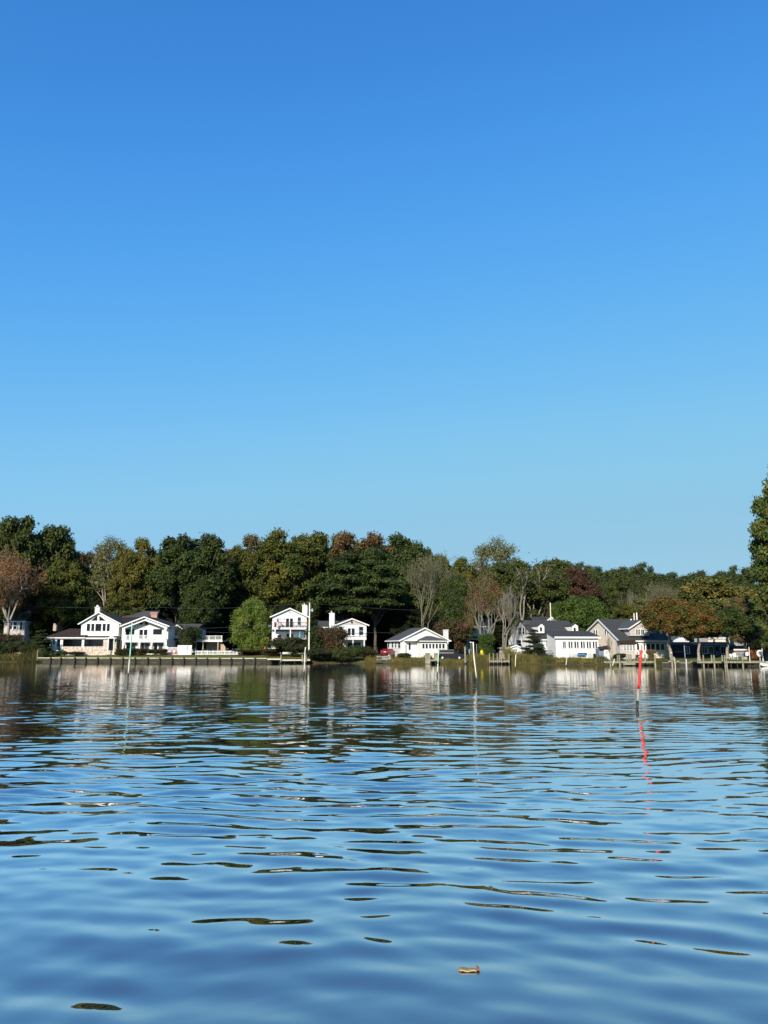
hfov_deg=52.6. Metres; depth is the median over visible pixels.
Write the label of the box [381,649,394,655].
parked car
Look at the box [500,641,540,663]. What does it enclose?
marsh grass
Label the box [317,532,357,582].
tree
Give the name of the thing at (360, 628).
window
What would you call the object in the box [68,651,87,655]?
shrub
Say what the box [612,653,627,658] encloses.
shrub
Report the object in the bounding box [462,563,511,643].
tree
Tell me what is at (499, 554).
tree
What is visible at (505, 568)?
tree
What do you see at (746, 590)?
tree
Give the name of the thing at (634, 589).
pine tree
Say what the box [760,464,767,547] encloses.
tree
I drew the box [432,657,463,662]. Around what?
marsh grass
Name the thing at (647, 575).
pine tree
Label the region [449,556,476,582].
tree
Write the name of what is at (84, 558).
tree
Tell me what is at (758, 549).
tree
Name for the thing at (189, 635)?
shrub
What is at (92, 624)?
window
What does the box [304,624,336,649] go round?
shrub
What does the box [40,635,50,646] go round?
tree
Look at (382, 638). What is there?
tree
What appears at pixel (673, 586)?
pine tree
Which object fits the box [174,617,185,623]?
tree
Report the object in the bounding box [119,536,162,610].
tree
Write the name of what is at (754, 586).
pine tree
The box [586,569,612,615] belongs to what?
tree
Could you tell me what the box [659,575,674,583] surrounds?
pine tree
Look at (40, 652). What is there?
marsh grass
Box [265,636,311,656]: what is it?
shrub
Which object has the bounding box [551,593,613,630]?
tree
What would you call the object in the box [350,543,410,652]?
cedar tree
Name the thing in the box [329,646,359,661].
shrub
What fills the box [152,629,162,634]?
window
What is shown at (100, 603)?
tree
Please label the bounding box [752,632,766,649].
tree
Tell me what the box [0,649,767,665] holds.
ground
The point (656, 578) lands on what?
pine tree
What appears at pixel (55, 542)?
tree
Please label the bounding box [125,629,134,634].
window
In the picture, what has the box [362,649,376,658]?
shrub
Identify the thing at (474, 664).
channel pole
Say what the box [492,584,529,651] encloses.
bare tree
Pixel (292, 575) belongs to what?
tree
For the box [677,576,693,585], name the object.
pine tree
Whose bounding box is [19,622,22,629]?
window
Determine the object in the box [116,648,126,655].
shrub
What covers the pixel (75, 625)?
tree
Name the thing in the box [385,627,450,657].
house
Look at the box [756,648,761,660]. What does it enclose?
life ring
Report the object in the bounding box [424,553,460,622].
tree
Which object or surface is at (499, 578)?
tree
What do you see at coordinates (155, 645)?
window
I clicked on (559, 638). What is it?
house
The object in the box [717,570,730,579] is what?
pine tree
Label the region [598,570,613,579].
pine tree
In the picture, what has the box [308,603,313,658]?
utility pole
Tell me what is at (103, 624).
window
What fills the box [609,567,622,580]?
pine tree
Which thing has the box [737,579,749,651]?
pine tree
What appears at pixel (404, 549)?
tree
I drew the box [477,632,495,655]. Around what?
shrub
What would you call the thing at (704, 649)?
window
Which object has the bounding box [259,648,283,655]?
shrub
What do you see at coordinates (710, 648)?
window
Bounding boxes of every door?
[108,639,112,649]
[138,629,148,638]
[285,617,293,627]
[347,627,355,635]
[714,646,719,655]
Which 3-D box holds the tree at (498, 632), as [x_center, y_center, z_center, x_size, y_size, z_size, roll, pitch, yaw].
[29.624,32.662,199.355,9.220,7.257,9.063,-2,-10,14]
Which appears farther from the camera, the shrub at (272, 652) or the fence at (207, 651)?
the fence at (207, 651)
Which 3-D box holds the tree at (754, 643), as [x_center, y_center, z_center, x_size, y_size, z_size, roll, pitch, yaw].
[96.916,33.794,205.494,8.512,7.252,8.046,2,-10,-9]
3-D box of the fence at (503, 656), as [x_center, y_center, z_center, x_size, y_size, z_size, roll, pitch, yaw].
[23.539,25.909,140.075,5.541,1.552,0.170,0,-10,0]
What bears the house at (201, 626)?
on the ground at (362, 659)
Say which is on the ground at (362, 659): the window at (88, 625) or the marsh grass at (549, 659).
the marsh grass at (549, 659)
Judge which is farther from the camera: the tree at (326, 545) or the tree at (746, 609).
the tree at (326, 545)
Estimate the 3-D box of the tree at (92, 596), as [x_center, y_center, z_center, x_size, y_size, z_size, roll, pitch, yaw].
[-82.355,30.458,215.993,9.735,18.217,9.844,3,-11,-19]
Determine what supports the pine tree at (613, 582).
on the ground at (362, 659)
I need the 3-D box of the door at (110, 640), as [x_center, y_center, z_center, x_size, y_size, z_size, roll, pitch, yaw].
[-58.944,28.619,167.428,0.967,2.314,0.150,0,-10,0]
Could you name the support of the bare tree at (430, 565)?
on the ground at (362, 659)
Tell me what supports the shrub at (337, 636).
on the ground at (362, 659)
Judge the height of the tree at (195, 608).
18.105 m
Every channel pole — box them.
[127,623,132,684]
[303,647,305,677]
[473,642,476,685]
[635,650,642,710]
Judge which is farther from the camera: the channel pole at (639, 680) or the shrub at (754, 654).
the shrub at (754, 654)
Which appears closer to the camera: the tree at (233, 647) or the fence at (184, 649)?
the fence at (184, 649)
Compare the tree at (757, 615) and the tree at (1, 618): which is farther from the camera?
the tree at (1, 618)
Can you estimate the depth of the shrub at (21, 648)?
162.04 m
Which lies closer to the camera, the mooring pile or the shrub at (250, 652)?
the mooring pile
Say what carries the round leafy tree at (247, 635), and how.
on the ground at (362, 659)
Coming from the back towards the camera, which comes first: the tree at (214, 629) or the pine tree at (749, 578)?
the pine tree at (749, 578)
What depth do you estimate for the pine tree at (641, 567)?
263.40 m
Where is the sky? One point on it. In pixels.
(451, 276)
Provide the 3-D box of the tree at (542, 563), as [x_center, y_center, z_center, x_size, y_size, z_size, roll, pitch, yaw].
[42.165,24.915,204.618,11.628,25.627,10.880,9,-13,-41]
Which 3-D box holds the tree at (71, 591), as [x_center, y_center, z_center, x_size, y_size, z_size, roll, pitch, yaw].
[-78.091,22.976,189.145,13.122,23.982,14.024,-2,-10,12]
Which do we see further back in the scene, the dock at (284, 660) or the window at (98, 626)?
the window at (98, 626)
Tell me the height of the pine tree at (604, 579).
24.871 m
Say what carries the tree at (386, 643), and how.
on the ground at (362, 659)
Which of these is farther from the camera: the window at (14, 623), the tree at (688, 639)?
the tree at (688, 639)
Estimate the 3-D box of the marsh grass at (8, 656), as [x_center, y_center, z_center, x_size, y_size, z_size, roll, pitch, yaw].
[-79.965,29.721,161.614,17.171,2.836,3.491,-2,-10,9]
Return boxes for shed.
[595,646,609,659]
[725,646,746,656]
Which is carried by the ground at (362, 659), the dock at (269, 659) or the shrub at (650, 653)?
the shrub at (650, 653)
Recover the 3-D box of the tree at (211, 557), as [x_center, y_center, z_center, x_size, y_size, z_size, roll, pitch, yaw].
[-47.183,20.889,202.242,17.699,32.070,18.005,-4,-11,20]
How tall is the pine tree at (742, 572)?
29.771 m
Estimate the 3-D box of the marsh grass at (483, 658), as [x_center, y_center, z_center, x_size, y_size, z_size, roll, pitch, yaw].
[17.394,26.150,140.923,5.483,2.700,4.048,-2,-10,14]
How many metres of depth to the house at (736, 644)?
165.61 m
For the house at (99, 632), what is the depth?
169.14 m
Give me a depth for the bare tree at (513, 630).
148.01 m
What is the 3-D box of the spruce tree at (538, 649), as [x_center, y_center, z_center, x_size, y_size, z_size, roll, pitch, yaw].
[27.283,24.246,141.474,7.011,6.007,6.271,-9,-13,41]
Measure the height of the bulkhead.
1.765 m
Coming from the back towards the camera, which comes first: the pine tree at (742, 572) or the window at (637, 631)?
the pine tree at (742, 572)
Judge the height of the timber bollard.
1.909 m
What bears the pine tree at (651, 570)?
on the ground at (362, 659)
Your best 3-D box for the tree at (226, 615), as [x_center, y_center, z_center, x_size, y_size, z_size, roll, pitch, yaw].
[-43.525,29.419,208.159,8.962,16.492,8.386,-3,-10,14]
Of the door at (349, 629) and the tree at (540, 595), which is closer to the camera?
the door at (349, 629)
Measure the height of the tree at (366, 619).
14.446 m
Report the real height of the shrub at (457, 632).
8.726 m
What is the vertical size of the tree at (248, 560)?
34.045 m
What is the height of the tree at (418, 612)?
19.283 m
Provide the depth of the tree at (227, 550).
221.42 m
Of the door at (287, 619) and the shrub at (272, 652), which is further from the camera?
the door at (287, 619)
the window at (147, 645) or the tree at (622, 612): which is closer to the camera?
the window at (147, 645)
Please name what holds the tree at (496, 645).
on the ground at (362, 659)
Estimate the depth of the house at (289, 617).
165.24 m
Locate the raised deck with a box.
[195,635,226,653]
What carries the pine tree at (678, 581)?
on the ground at (362, 659)
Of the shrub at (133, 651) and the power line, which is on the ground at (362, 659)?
the shrub at (133, 651)
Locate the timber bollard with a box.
[425,653,429,663]
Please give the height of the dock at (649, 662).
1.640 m
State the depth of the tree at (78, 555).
224.02 m
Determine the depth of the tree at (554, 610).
172.49 m
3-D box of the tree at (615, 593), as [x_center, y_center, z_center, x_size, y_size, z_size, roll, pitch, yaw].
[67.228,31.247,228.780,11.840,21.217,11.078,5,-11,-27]
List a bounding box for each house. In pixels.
[3,608,41,653]
[46,605,176,655]
[174,624,206,651]
[269,603,308,654]
[317,611,368,656]
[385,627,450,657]
[467,618,491,652]
[507,620,600,657]
[528,617,553,619]
[586,613,672,658]
[668,636,688,641]
[670,642,735,656]
[693,635,733,643]
[734,635,746,648]
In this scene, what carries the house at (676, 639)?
on the ground at (362, 659)
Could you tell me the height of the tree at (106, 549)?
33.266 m
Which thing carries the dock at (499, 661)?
in the water
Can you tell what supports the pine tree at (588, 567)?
on the ground at (362, 659)
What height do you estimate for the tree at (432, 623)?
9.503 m
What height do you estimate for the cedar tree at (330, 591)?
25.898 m
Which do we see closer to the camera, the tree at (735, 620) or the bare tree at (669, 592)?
the tree at (735, 620)
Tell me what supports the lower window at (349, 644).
in the house at (355, 628)
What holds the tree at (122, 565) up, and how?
on the ground at (362, 659)
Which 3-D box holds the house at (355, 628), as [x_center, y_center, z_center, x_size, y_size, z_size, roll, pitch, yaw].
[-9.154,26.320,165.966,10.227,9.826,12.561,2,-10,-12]
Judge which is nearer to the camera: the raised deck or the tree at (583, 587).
the raised deck
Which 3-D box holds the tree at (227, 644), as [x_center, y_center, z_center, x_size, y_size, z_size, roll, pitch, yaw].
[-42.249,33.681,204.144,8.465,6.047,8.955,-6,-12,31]
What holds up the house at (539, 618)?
on the ground at (362, 659)
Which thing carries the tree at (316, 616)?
on the ground at (362, 659)
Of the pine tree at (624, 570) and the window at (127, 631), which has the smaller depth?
the window at (127, 631)
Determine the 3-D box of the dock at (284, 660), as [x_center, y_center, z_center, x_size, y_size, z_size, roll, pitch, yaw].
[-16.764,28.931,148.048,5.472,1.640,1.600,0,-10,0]
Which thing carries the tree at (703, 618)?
on the ground at (362, 659)
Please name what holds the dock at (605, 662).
in the water
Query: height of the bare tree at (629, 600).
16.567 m
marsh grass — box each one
[0,644,47,660]
[0,651,34,660]
[17,654,44,661]
[365,654,381,662]
[387,655,433,662]
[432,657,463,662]
[467,649,492,662]
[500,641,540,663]
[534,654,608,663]
[647,657,669,664]
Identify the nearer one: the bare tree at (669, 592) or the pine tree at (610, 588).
the bare tree at (669, 592)
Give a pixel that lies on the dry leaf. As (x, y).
(476, 969)
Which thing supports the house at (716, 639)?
on the ground at (362, 659)
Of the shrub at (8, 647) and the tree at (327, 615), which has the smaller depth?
the shrub at (8, 647)
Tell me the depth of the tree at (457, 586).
181.17 m
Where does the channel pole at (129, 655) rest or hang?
in the water
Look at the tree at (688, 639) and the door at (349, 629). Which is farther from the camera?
the tree at (688, 639)
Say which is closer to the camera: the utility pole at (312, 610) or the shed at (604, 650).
the shed at (604, 650)
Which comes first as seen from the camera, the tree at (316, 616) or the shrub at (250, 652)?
the shrub at (250, 652)
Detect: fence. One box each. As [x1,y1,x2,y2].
[166,645,191,654]
[195,650,242,654]
[499,651,524,659]
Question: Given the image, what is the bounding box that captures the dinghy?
[760,662,767,666]
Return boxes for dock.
[267,658,280,662]
[282,659,310,662]
[487,660,507,663]
[601,661,634,665]
[621,663,635,665]
[635,661,653,665]
[691,661,723,665]
[721,661,766,665]
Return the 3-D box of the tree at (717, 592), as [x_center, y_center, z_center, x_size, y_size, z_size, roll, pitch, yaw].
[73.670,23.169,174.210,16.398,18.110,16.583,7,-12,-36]
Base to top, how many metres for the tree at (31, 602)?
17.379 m
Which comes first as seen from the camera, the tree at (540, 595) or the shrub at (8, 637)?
the shrub at (8, 637)
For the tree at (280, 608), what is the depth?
197.85 m
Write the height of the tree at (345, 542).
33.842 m
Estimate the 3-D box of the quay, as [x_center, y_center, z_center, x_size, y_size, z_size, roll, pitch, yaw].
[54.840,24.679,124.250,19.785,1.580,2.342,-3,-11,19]
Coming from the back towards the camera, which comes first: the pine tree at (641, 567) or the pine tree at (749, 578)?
the pine tree at (641, 567)
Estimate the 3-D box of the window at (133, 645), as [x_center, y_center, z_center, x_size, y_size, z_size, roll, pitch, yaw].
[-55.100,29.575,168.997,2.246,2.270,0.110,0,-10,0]
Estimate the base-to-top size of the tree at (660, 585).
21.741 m
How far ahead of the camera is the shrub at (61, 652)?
163.69 m
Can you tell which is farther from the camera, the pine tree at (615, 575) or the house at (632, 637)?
the pine tree at (615, 575)
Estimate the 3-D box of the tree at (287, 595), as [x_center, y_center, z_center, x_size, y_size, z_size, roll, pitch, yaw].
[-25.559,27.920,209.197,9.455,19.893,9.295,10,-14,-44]
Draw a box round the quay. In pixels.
[662,661,767,665]
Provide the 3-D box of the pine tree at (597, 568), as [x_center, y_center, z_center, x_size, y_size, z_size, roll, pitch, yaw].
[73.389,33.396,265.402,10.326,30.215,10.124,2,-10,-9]
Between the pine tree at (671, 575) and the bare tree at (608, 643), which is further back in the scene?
the pine tree at (671, 575)
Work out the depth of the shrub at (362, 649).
147.96 m
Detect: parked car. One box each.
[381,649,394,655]
[439,650,463,659]
[497,645,520,651]
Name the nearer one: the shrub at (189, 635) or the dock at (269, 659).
the dock at (269, 659)
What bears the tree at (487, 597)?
on the ground at (362, 659)
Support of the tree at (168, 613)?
on the ground at (362, 659)
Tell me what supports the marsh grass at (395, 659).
on the ground at (362, 659)
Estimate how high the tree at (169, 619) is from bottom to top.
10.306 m
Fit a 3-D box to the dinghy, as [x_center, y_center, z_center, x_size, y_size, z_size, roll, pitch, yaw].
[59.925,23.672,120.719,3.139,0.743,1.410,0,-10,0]
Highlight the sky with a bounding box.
[0,0,767,648]
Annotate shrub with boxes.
[0,632,23,654]
[0,639,34,653]
[14,644,40,652]
[55,650,67,654]
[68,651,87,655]
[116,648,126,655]
[123,648,138,655]
[137,648,149,654]
[146,649,160,654]
[157,648,167,654]
[173,624,202,651]
[197,635,207,648]
[230,650,263,654]
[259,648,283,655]
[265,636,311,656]
[288,642,312,656]
[302,647,333,661]
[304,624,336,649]
[316,625,350,658]
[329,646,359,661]
[350,645,371,657]
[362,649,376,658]
[396,653,411,658]
[433,618,474,652]
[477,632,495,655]
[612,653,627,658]
[646,649,655,657]
[747,649,767,659]
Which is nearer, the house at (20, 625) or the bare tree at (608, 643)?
the bare tree at (608, 643)
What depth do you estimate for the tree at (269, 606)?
208.66 m
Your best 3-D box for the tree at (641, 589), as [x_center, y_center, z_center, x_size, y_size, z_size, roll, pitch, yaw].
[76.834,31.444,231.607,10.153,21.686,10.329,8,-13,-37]
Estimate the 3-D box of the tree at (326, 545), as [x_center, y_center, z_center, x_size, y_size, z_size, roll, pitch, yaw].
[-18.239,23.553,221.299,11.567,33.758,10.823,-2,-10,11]
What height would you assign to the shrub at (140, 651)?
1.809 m
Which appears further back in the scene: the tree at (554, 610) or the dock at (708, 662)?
the tree at (554, 610)
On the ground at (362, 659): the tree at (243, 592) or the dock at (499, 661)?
the tree at (243, 592)
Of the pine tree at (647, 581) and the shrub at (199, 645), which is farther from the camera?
the pine tree at (647, 581)
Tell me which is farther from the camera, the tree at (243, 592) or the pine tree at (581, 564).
the pine tree at (581, 564)
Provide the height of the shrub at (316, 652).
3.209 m
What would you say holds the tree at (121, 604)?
on the ground at (362, 659)
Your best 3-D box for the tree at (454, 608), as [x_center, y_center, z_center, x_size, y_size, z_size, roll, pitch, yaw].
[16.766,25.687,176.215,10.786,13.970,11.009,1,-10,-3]
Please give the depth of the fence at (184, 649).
165.89 m
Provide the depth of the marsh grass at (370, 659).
147.05 m
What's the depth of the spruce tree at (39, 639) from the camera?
163.01 m
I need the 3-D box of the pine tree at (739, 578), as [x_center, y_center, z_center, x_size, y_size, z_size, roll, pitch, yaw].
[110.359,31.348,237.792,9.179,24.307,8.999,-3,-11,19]
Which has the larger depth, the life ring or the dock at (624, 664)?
the dock at (624, 664)
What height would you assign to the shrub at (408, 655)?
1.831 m
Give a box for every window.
[12,622,17,629]
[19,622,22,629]
[86,623,90,631]
[91,623,94,631]
[95,623,101,631]
[102,623,106,631]
[106,623,110,631]
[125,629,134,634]
[126,643,135,648]
[144,643,149,648]
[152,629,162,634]
[153,643,157,648]
[348,643,360,646]
[358,626,363,635]
[635,629,640,634]
[701,646,707,653]
[708,646,713,653]
[720,646,725,653]
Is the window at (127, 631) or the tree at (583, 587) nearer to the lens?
the window at (127, 631)
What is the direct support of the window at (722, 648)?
in the house at (709, 648)
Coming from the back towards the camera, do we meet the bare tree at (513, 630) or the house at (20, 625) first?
the house at (20, 625)
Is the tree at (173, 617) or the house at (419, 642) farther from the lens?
the tree at (173, 617)
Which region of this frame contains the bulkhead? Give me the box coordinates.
[38,657,266,662]
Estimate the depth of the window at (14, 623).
184.09 m
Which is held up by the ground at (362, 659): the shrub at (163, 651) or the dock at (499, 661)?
the shrub at (163, 651)
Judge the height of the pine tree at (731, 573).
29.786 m
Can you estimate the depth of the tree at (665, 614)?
130.06 m
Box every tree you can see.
[0,514,43,598]
[0,545,49,634]
[0,602,6,625]
[1,584,53,638]
[23,629,57,656]
[31,523,81,598]
[34,557,92,631]
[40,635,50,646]
[53,611,80,633]
[71,538,82,570]
[78,550,105,592]
[80,591,101,628]
[87,535,128,605]
[88,590,106,615]
[101,592,142,615]
[103,547,147,608]
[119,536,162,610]
[144,533,202,621]
[161,605,174,621]
[162,613,173,622]
[171,607,178,622]
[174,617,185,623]
[175,532,238,608]
[177,578,222,627]
[203,618,232,642]
[218,601,235,649]
[219,633,236,647]
[219,641,241,650]
[223,548,234,650]
[227,595,271,649]
[228,532,277,608]
[232,586,251,626]
[253,578,273,611]
[257,527,329,625]
[268,602,300,633]
[279,589,299,607]
[303,537,328,587]
[303,550,379,620]
[308,611,325,638]
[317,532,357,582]
[323,611,341,620]
[331,530,394,591]
[348,615,372,633]
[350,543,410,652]
[365,634,378,648]
[367,609,390,652]
[370,631,388,651]
[380,635,393,649]
[383,601,420,635]
[385,531,429,613]
[398,549,464,627]
[405,589,427,619]
[413,616,434,631]
[422,546,440,566]
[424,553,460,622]
[436,594,480,652]
[438,574,480,652]
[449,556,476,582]
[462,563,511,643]
[463,578,505,656]
[466,535,519,579]
[473,561,517,652]
[491,624,507,649]
[491,625,510,646]
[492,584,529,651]
[494,558,559,631]
[498,552,560,619]
[510,625,517,642]
[513,576,571,620]
[519,628,551,656]
[532,559,558,605]
[548,602,564,616]
[549,557,581,590]
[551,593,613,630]
[557,566,607,609]
[576,562,586,569]
[583,563,598,572]
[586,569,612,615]
[594,566,603,576]
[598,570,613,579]
[599,575,611,583]
[603,582,623,614]
[605,635,612,659]
[606,585,616,614]
[608,579,616,585]
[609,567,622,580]
[610,602,639,618]
[611,577,632,614]
[617,581,630,597]
[617,586,635,609]
[619,565,628,576]
[622,573,636,598]
[623,596,649,617]
[627,565,640,577]
[628,582,643,613]
[634,572,654,583]
[635,562,650,576]
[635,581,651,597]
[637,578,655,599]
[637,581,680,635]
[637,595,695,660]
[645,566,654,573]
[650,581,673,598]
[652,573,661,583]
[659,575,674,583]
[666,571,677,579]
[666,578,682,597]
[668,583,680,598]
[670,633,694,640]
[674,575,746,615]
[674,600,722,660]
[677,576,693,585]
[686,571,700,581]
[697,570,711,577]
[701,605,754,657]
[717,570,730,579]
[724,595,761,652]
[726,565,738,579]
[734,575,744,583]
[734,584,763,626]
[736,567,751,649]
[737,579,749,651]
[743,569,758,587]
[746,589,767,648]
[747,489,767,601]
[748,584,762,595]
[749,632,761,649]
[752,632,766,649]
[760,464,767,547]
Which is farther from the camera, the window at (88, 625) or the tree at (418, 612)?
the tree at (418, 612)
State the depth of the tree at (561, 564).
213.23 m
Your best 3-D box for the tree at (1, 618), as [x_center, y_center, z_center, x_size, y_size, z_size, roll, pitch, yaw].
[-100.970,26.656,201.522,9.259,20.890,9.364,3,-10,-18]
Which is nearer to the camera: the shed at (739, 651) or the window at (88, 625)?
the shed at (739, 651)
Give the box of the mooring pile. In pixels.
[464,647,465,663]
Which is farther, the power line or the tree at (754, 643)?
the tree at (754, 643)
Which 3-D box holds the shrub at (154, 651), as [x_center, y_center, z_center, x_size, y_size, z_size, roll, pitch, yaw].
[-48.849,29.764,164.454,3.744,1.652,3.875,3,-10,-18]
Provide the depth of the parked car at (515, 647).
147.33 m
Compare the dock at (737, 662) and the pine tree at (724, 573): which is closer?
the dock at (737, 662)
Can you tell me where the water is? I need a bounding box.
[0,662,767,1023]
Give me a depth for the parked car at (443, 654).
144.32 m
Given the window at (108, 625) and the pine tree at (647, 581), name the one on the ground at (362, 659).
the pine tree at (647, 581)
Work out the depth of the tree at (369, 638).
198.42 m
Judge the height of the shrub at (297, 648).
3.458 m
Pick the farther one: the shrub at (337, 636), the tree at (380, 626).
the tree at (380, 626)
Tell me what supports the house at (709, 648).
on the ground at (362, 659)
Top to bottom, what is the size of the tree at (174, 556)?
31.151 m
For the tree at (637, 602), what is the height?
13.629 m
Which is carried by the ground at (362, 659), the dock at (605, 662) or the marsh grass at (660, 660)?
the marsh grass at (660, 660)
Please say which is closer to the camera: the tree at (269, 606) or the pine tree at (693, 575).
the tree at (269, 606)
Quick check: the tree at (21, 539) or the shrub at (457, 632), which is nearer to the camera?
the shrub at (457, 632)
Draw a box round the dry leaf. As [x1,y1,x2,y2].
[457,965,479,971]
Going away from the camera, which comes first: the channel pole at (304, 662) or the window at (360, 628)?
the channel pole at (304, 662)
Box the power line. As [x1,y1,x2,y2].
[17,603,547,613]
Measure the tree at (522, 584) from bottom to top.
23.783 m
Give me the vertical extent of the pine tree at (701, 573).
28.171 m
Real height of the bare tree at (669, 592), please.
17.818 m
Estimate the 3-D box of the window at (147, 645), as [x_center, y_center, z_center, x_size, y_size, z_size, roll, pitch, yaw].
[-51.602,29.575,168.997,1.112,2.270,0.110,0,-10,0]
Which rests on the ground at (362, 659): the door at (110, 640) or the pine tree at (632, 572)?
the pine tree at (632, 572)
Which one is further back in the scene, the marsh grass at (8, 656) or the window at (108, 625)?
the window at (108, 625)
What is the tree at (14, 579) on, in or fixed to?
on the ground at (362, 659)
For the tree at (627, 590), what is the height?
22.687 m
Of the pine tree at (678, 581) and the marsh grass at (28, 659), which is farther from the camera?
the pine tree at (678, 581)
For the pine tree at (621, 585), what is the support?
on the ground at (362, 659)
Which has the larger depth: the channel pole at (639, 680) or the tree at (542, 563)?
the tree at (542, 563)
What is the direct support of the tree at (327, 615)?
on the ground at (362, 659)
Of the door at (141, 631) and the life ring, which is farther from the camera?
the door at (141, 631)
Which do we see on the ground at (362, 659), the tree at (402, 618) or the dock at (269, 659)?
the tree at (402, 618)
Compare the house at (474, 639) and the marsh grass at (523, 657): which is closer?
the marsh grass at (523, 657)
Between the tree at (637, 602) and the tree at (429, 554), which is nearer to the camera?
the tree at (637, 602)
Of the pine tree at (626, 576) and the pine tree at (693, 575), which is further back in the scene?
the pine tree at (693, 575)
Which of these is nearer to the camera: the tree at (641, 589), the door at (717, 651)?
the door at (717, 651)

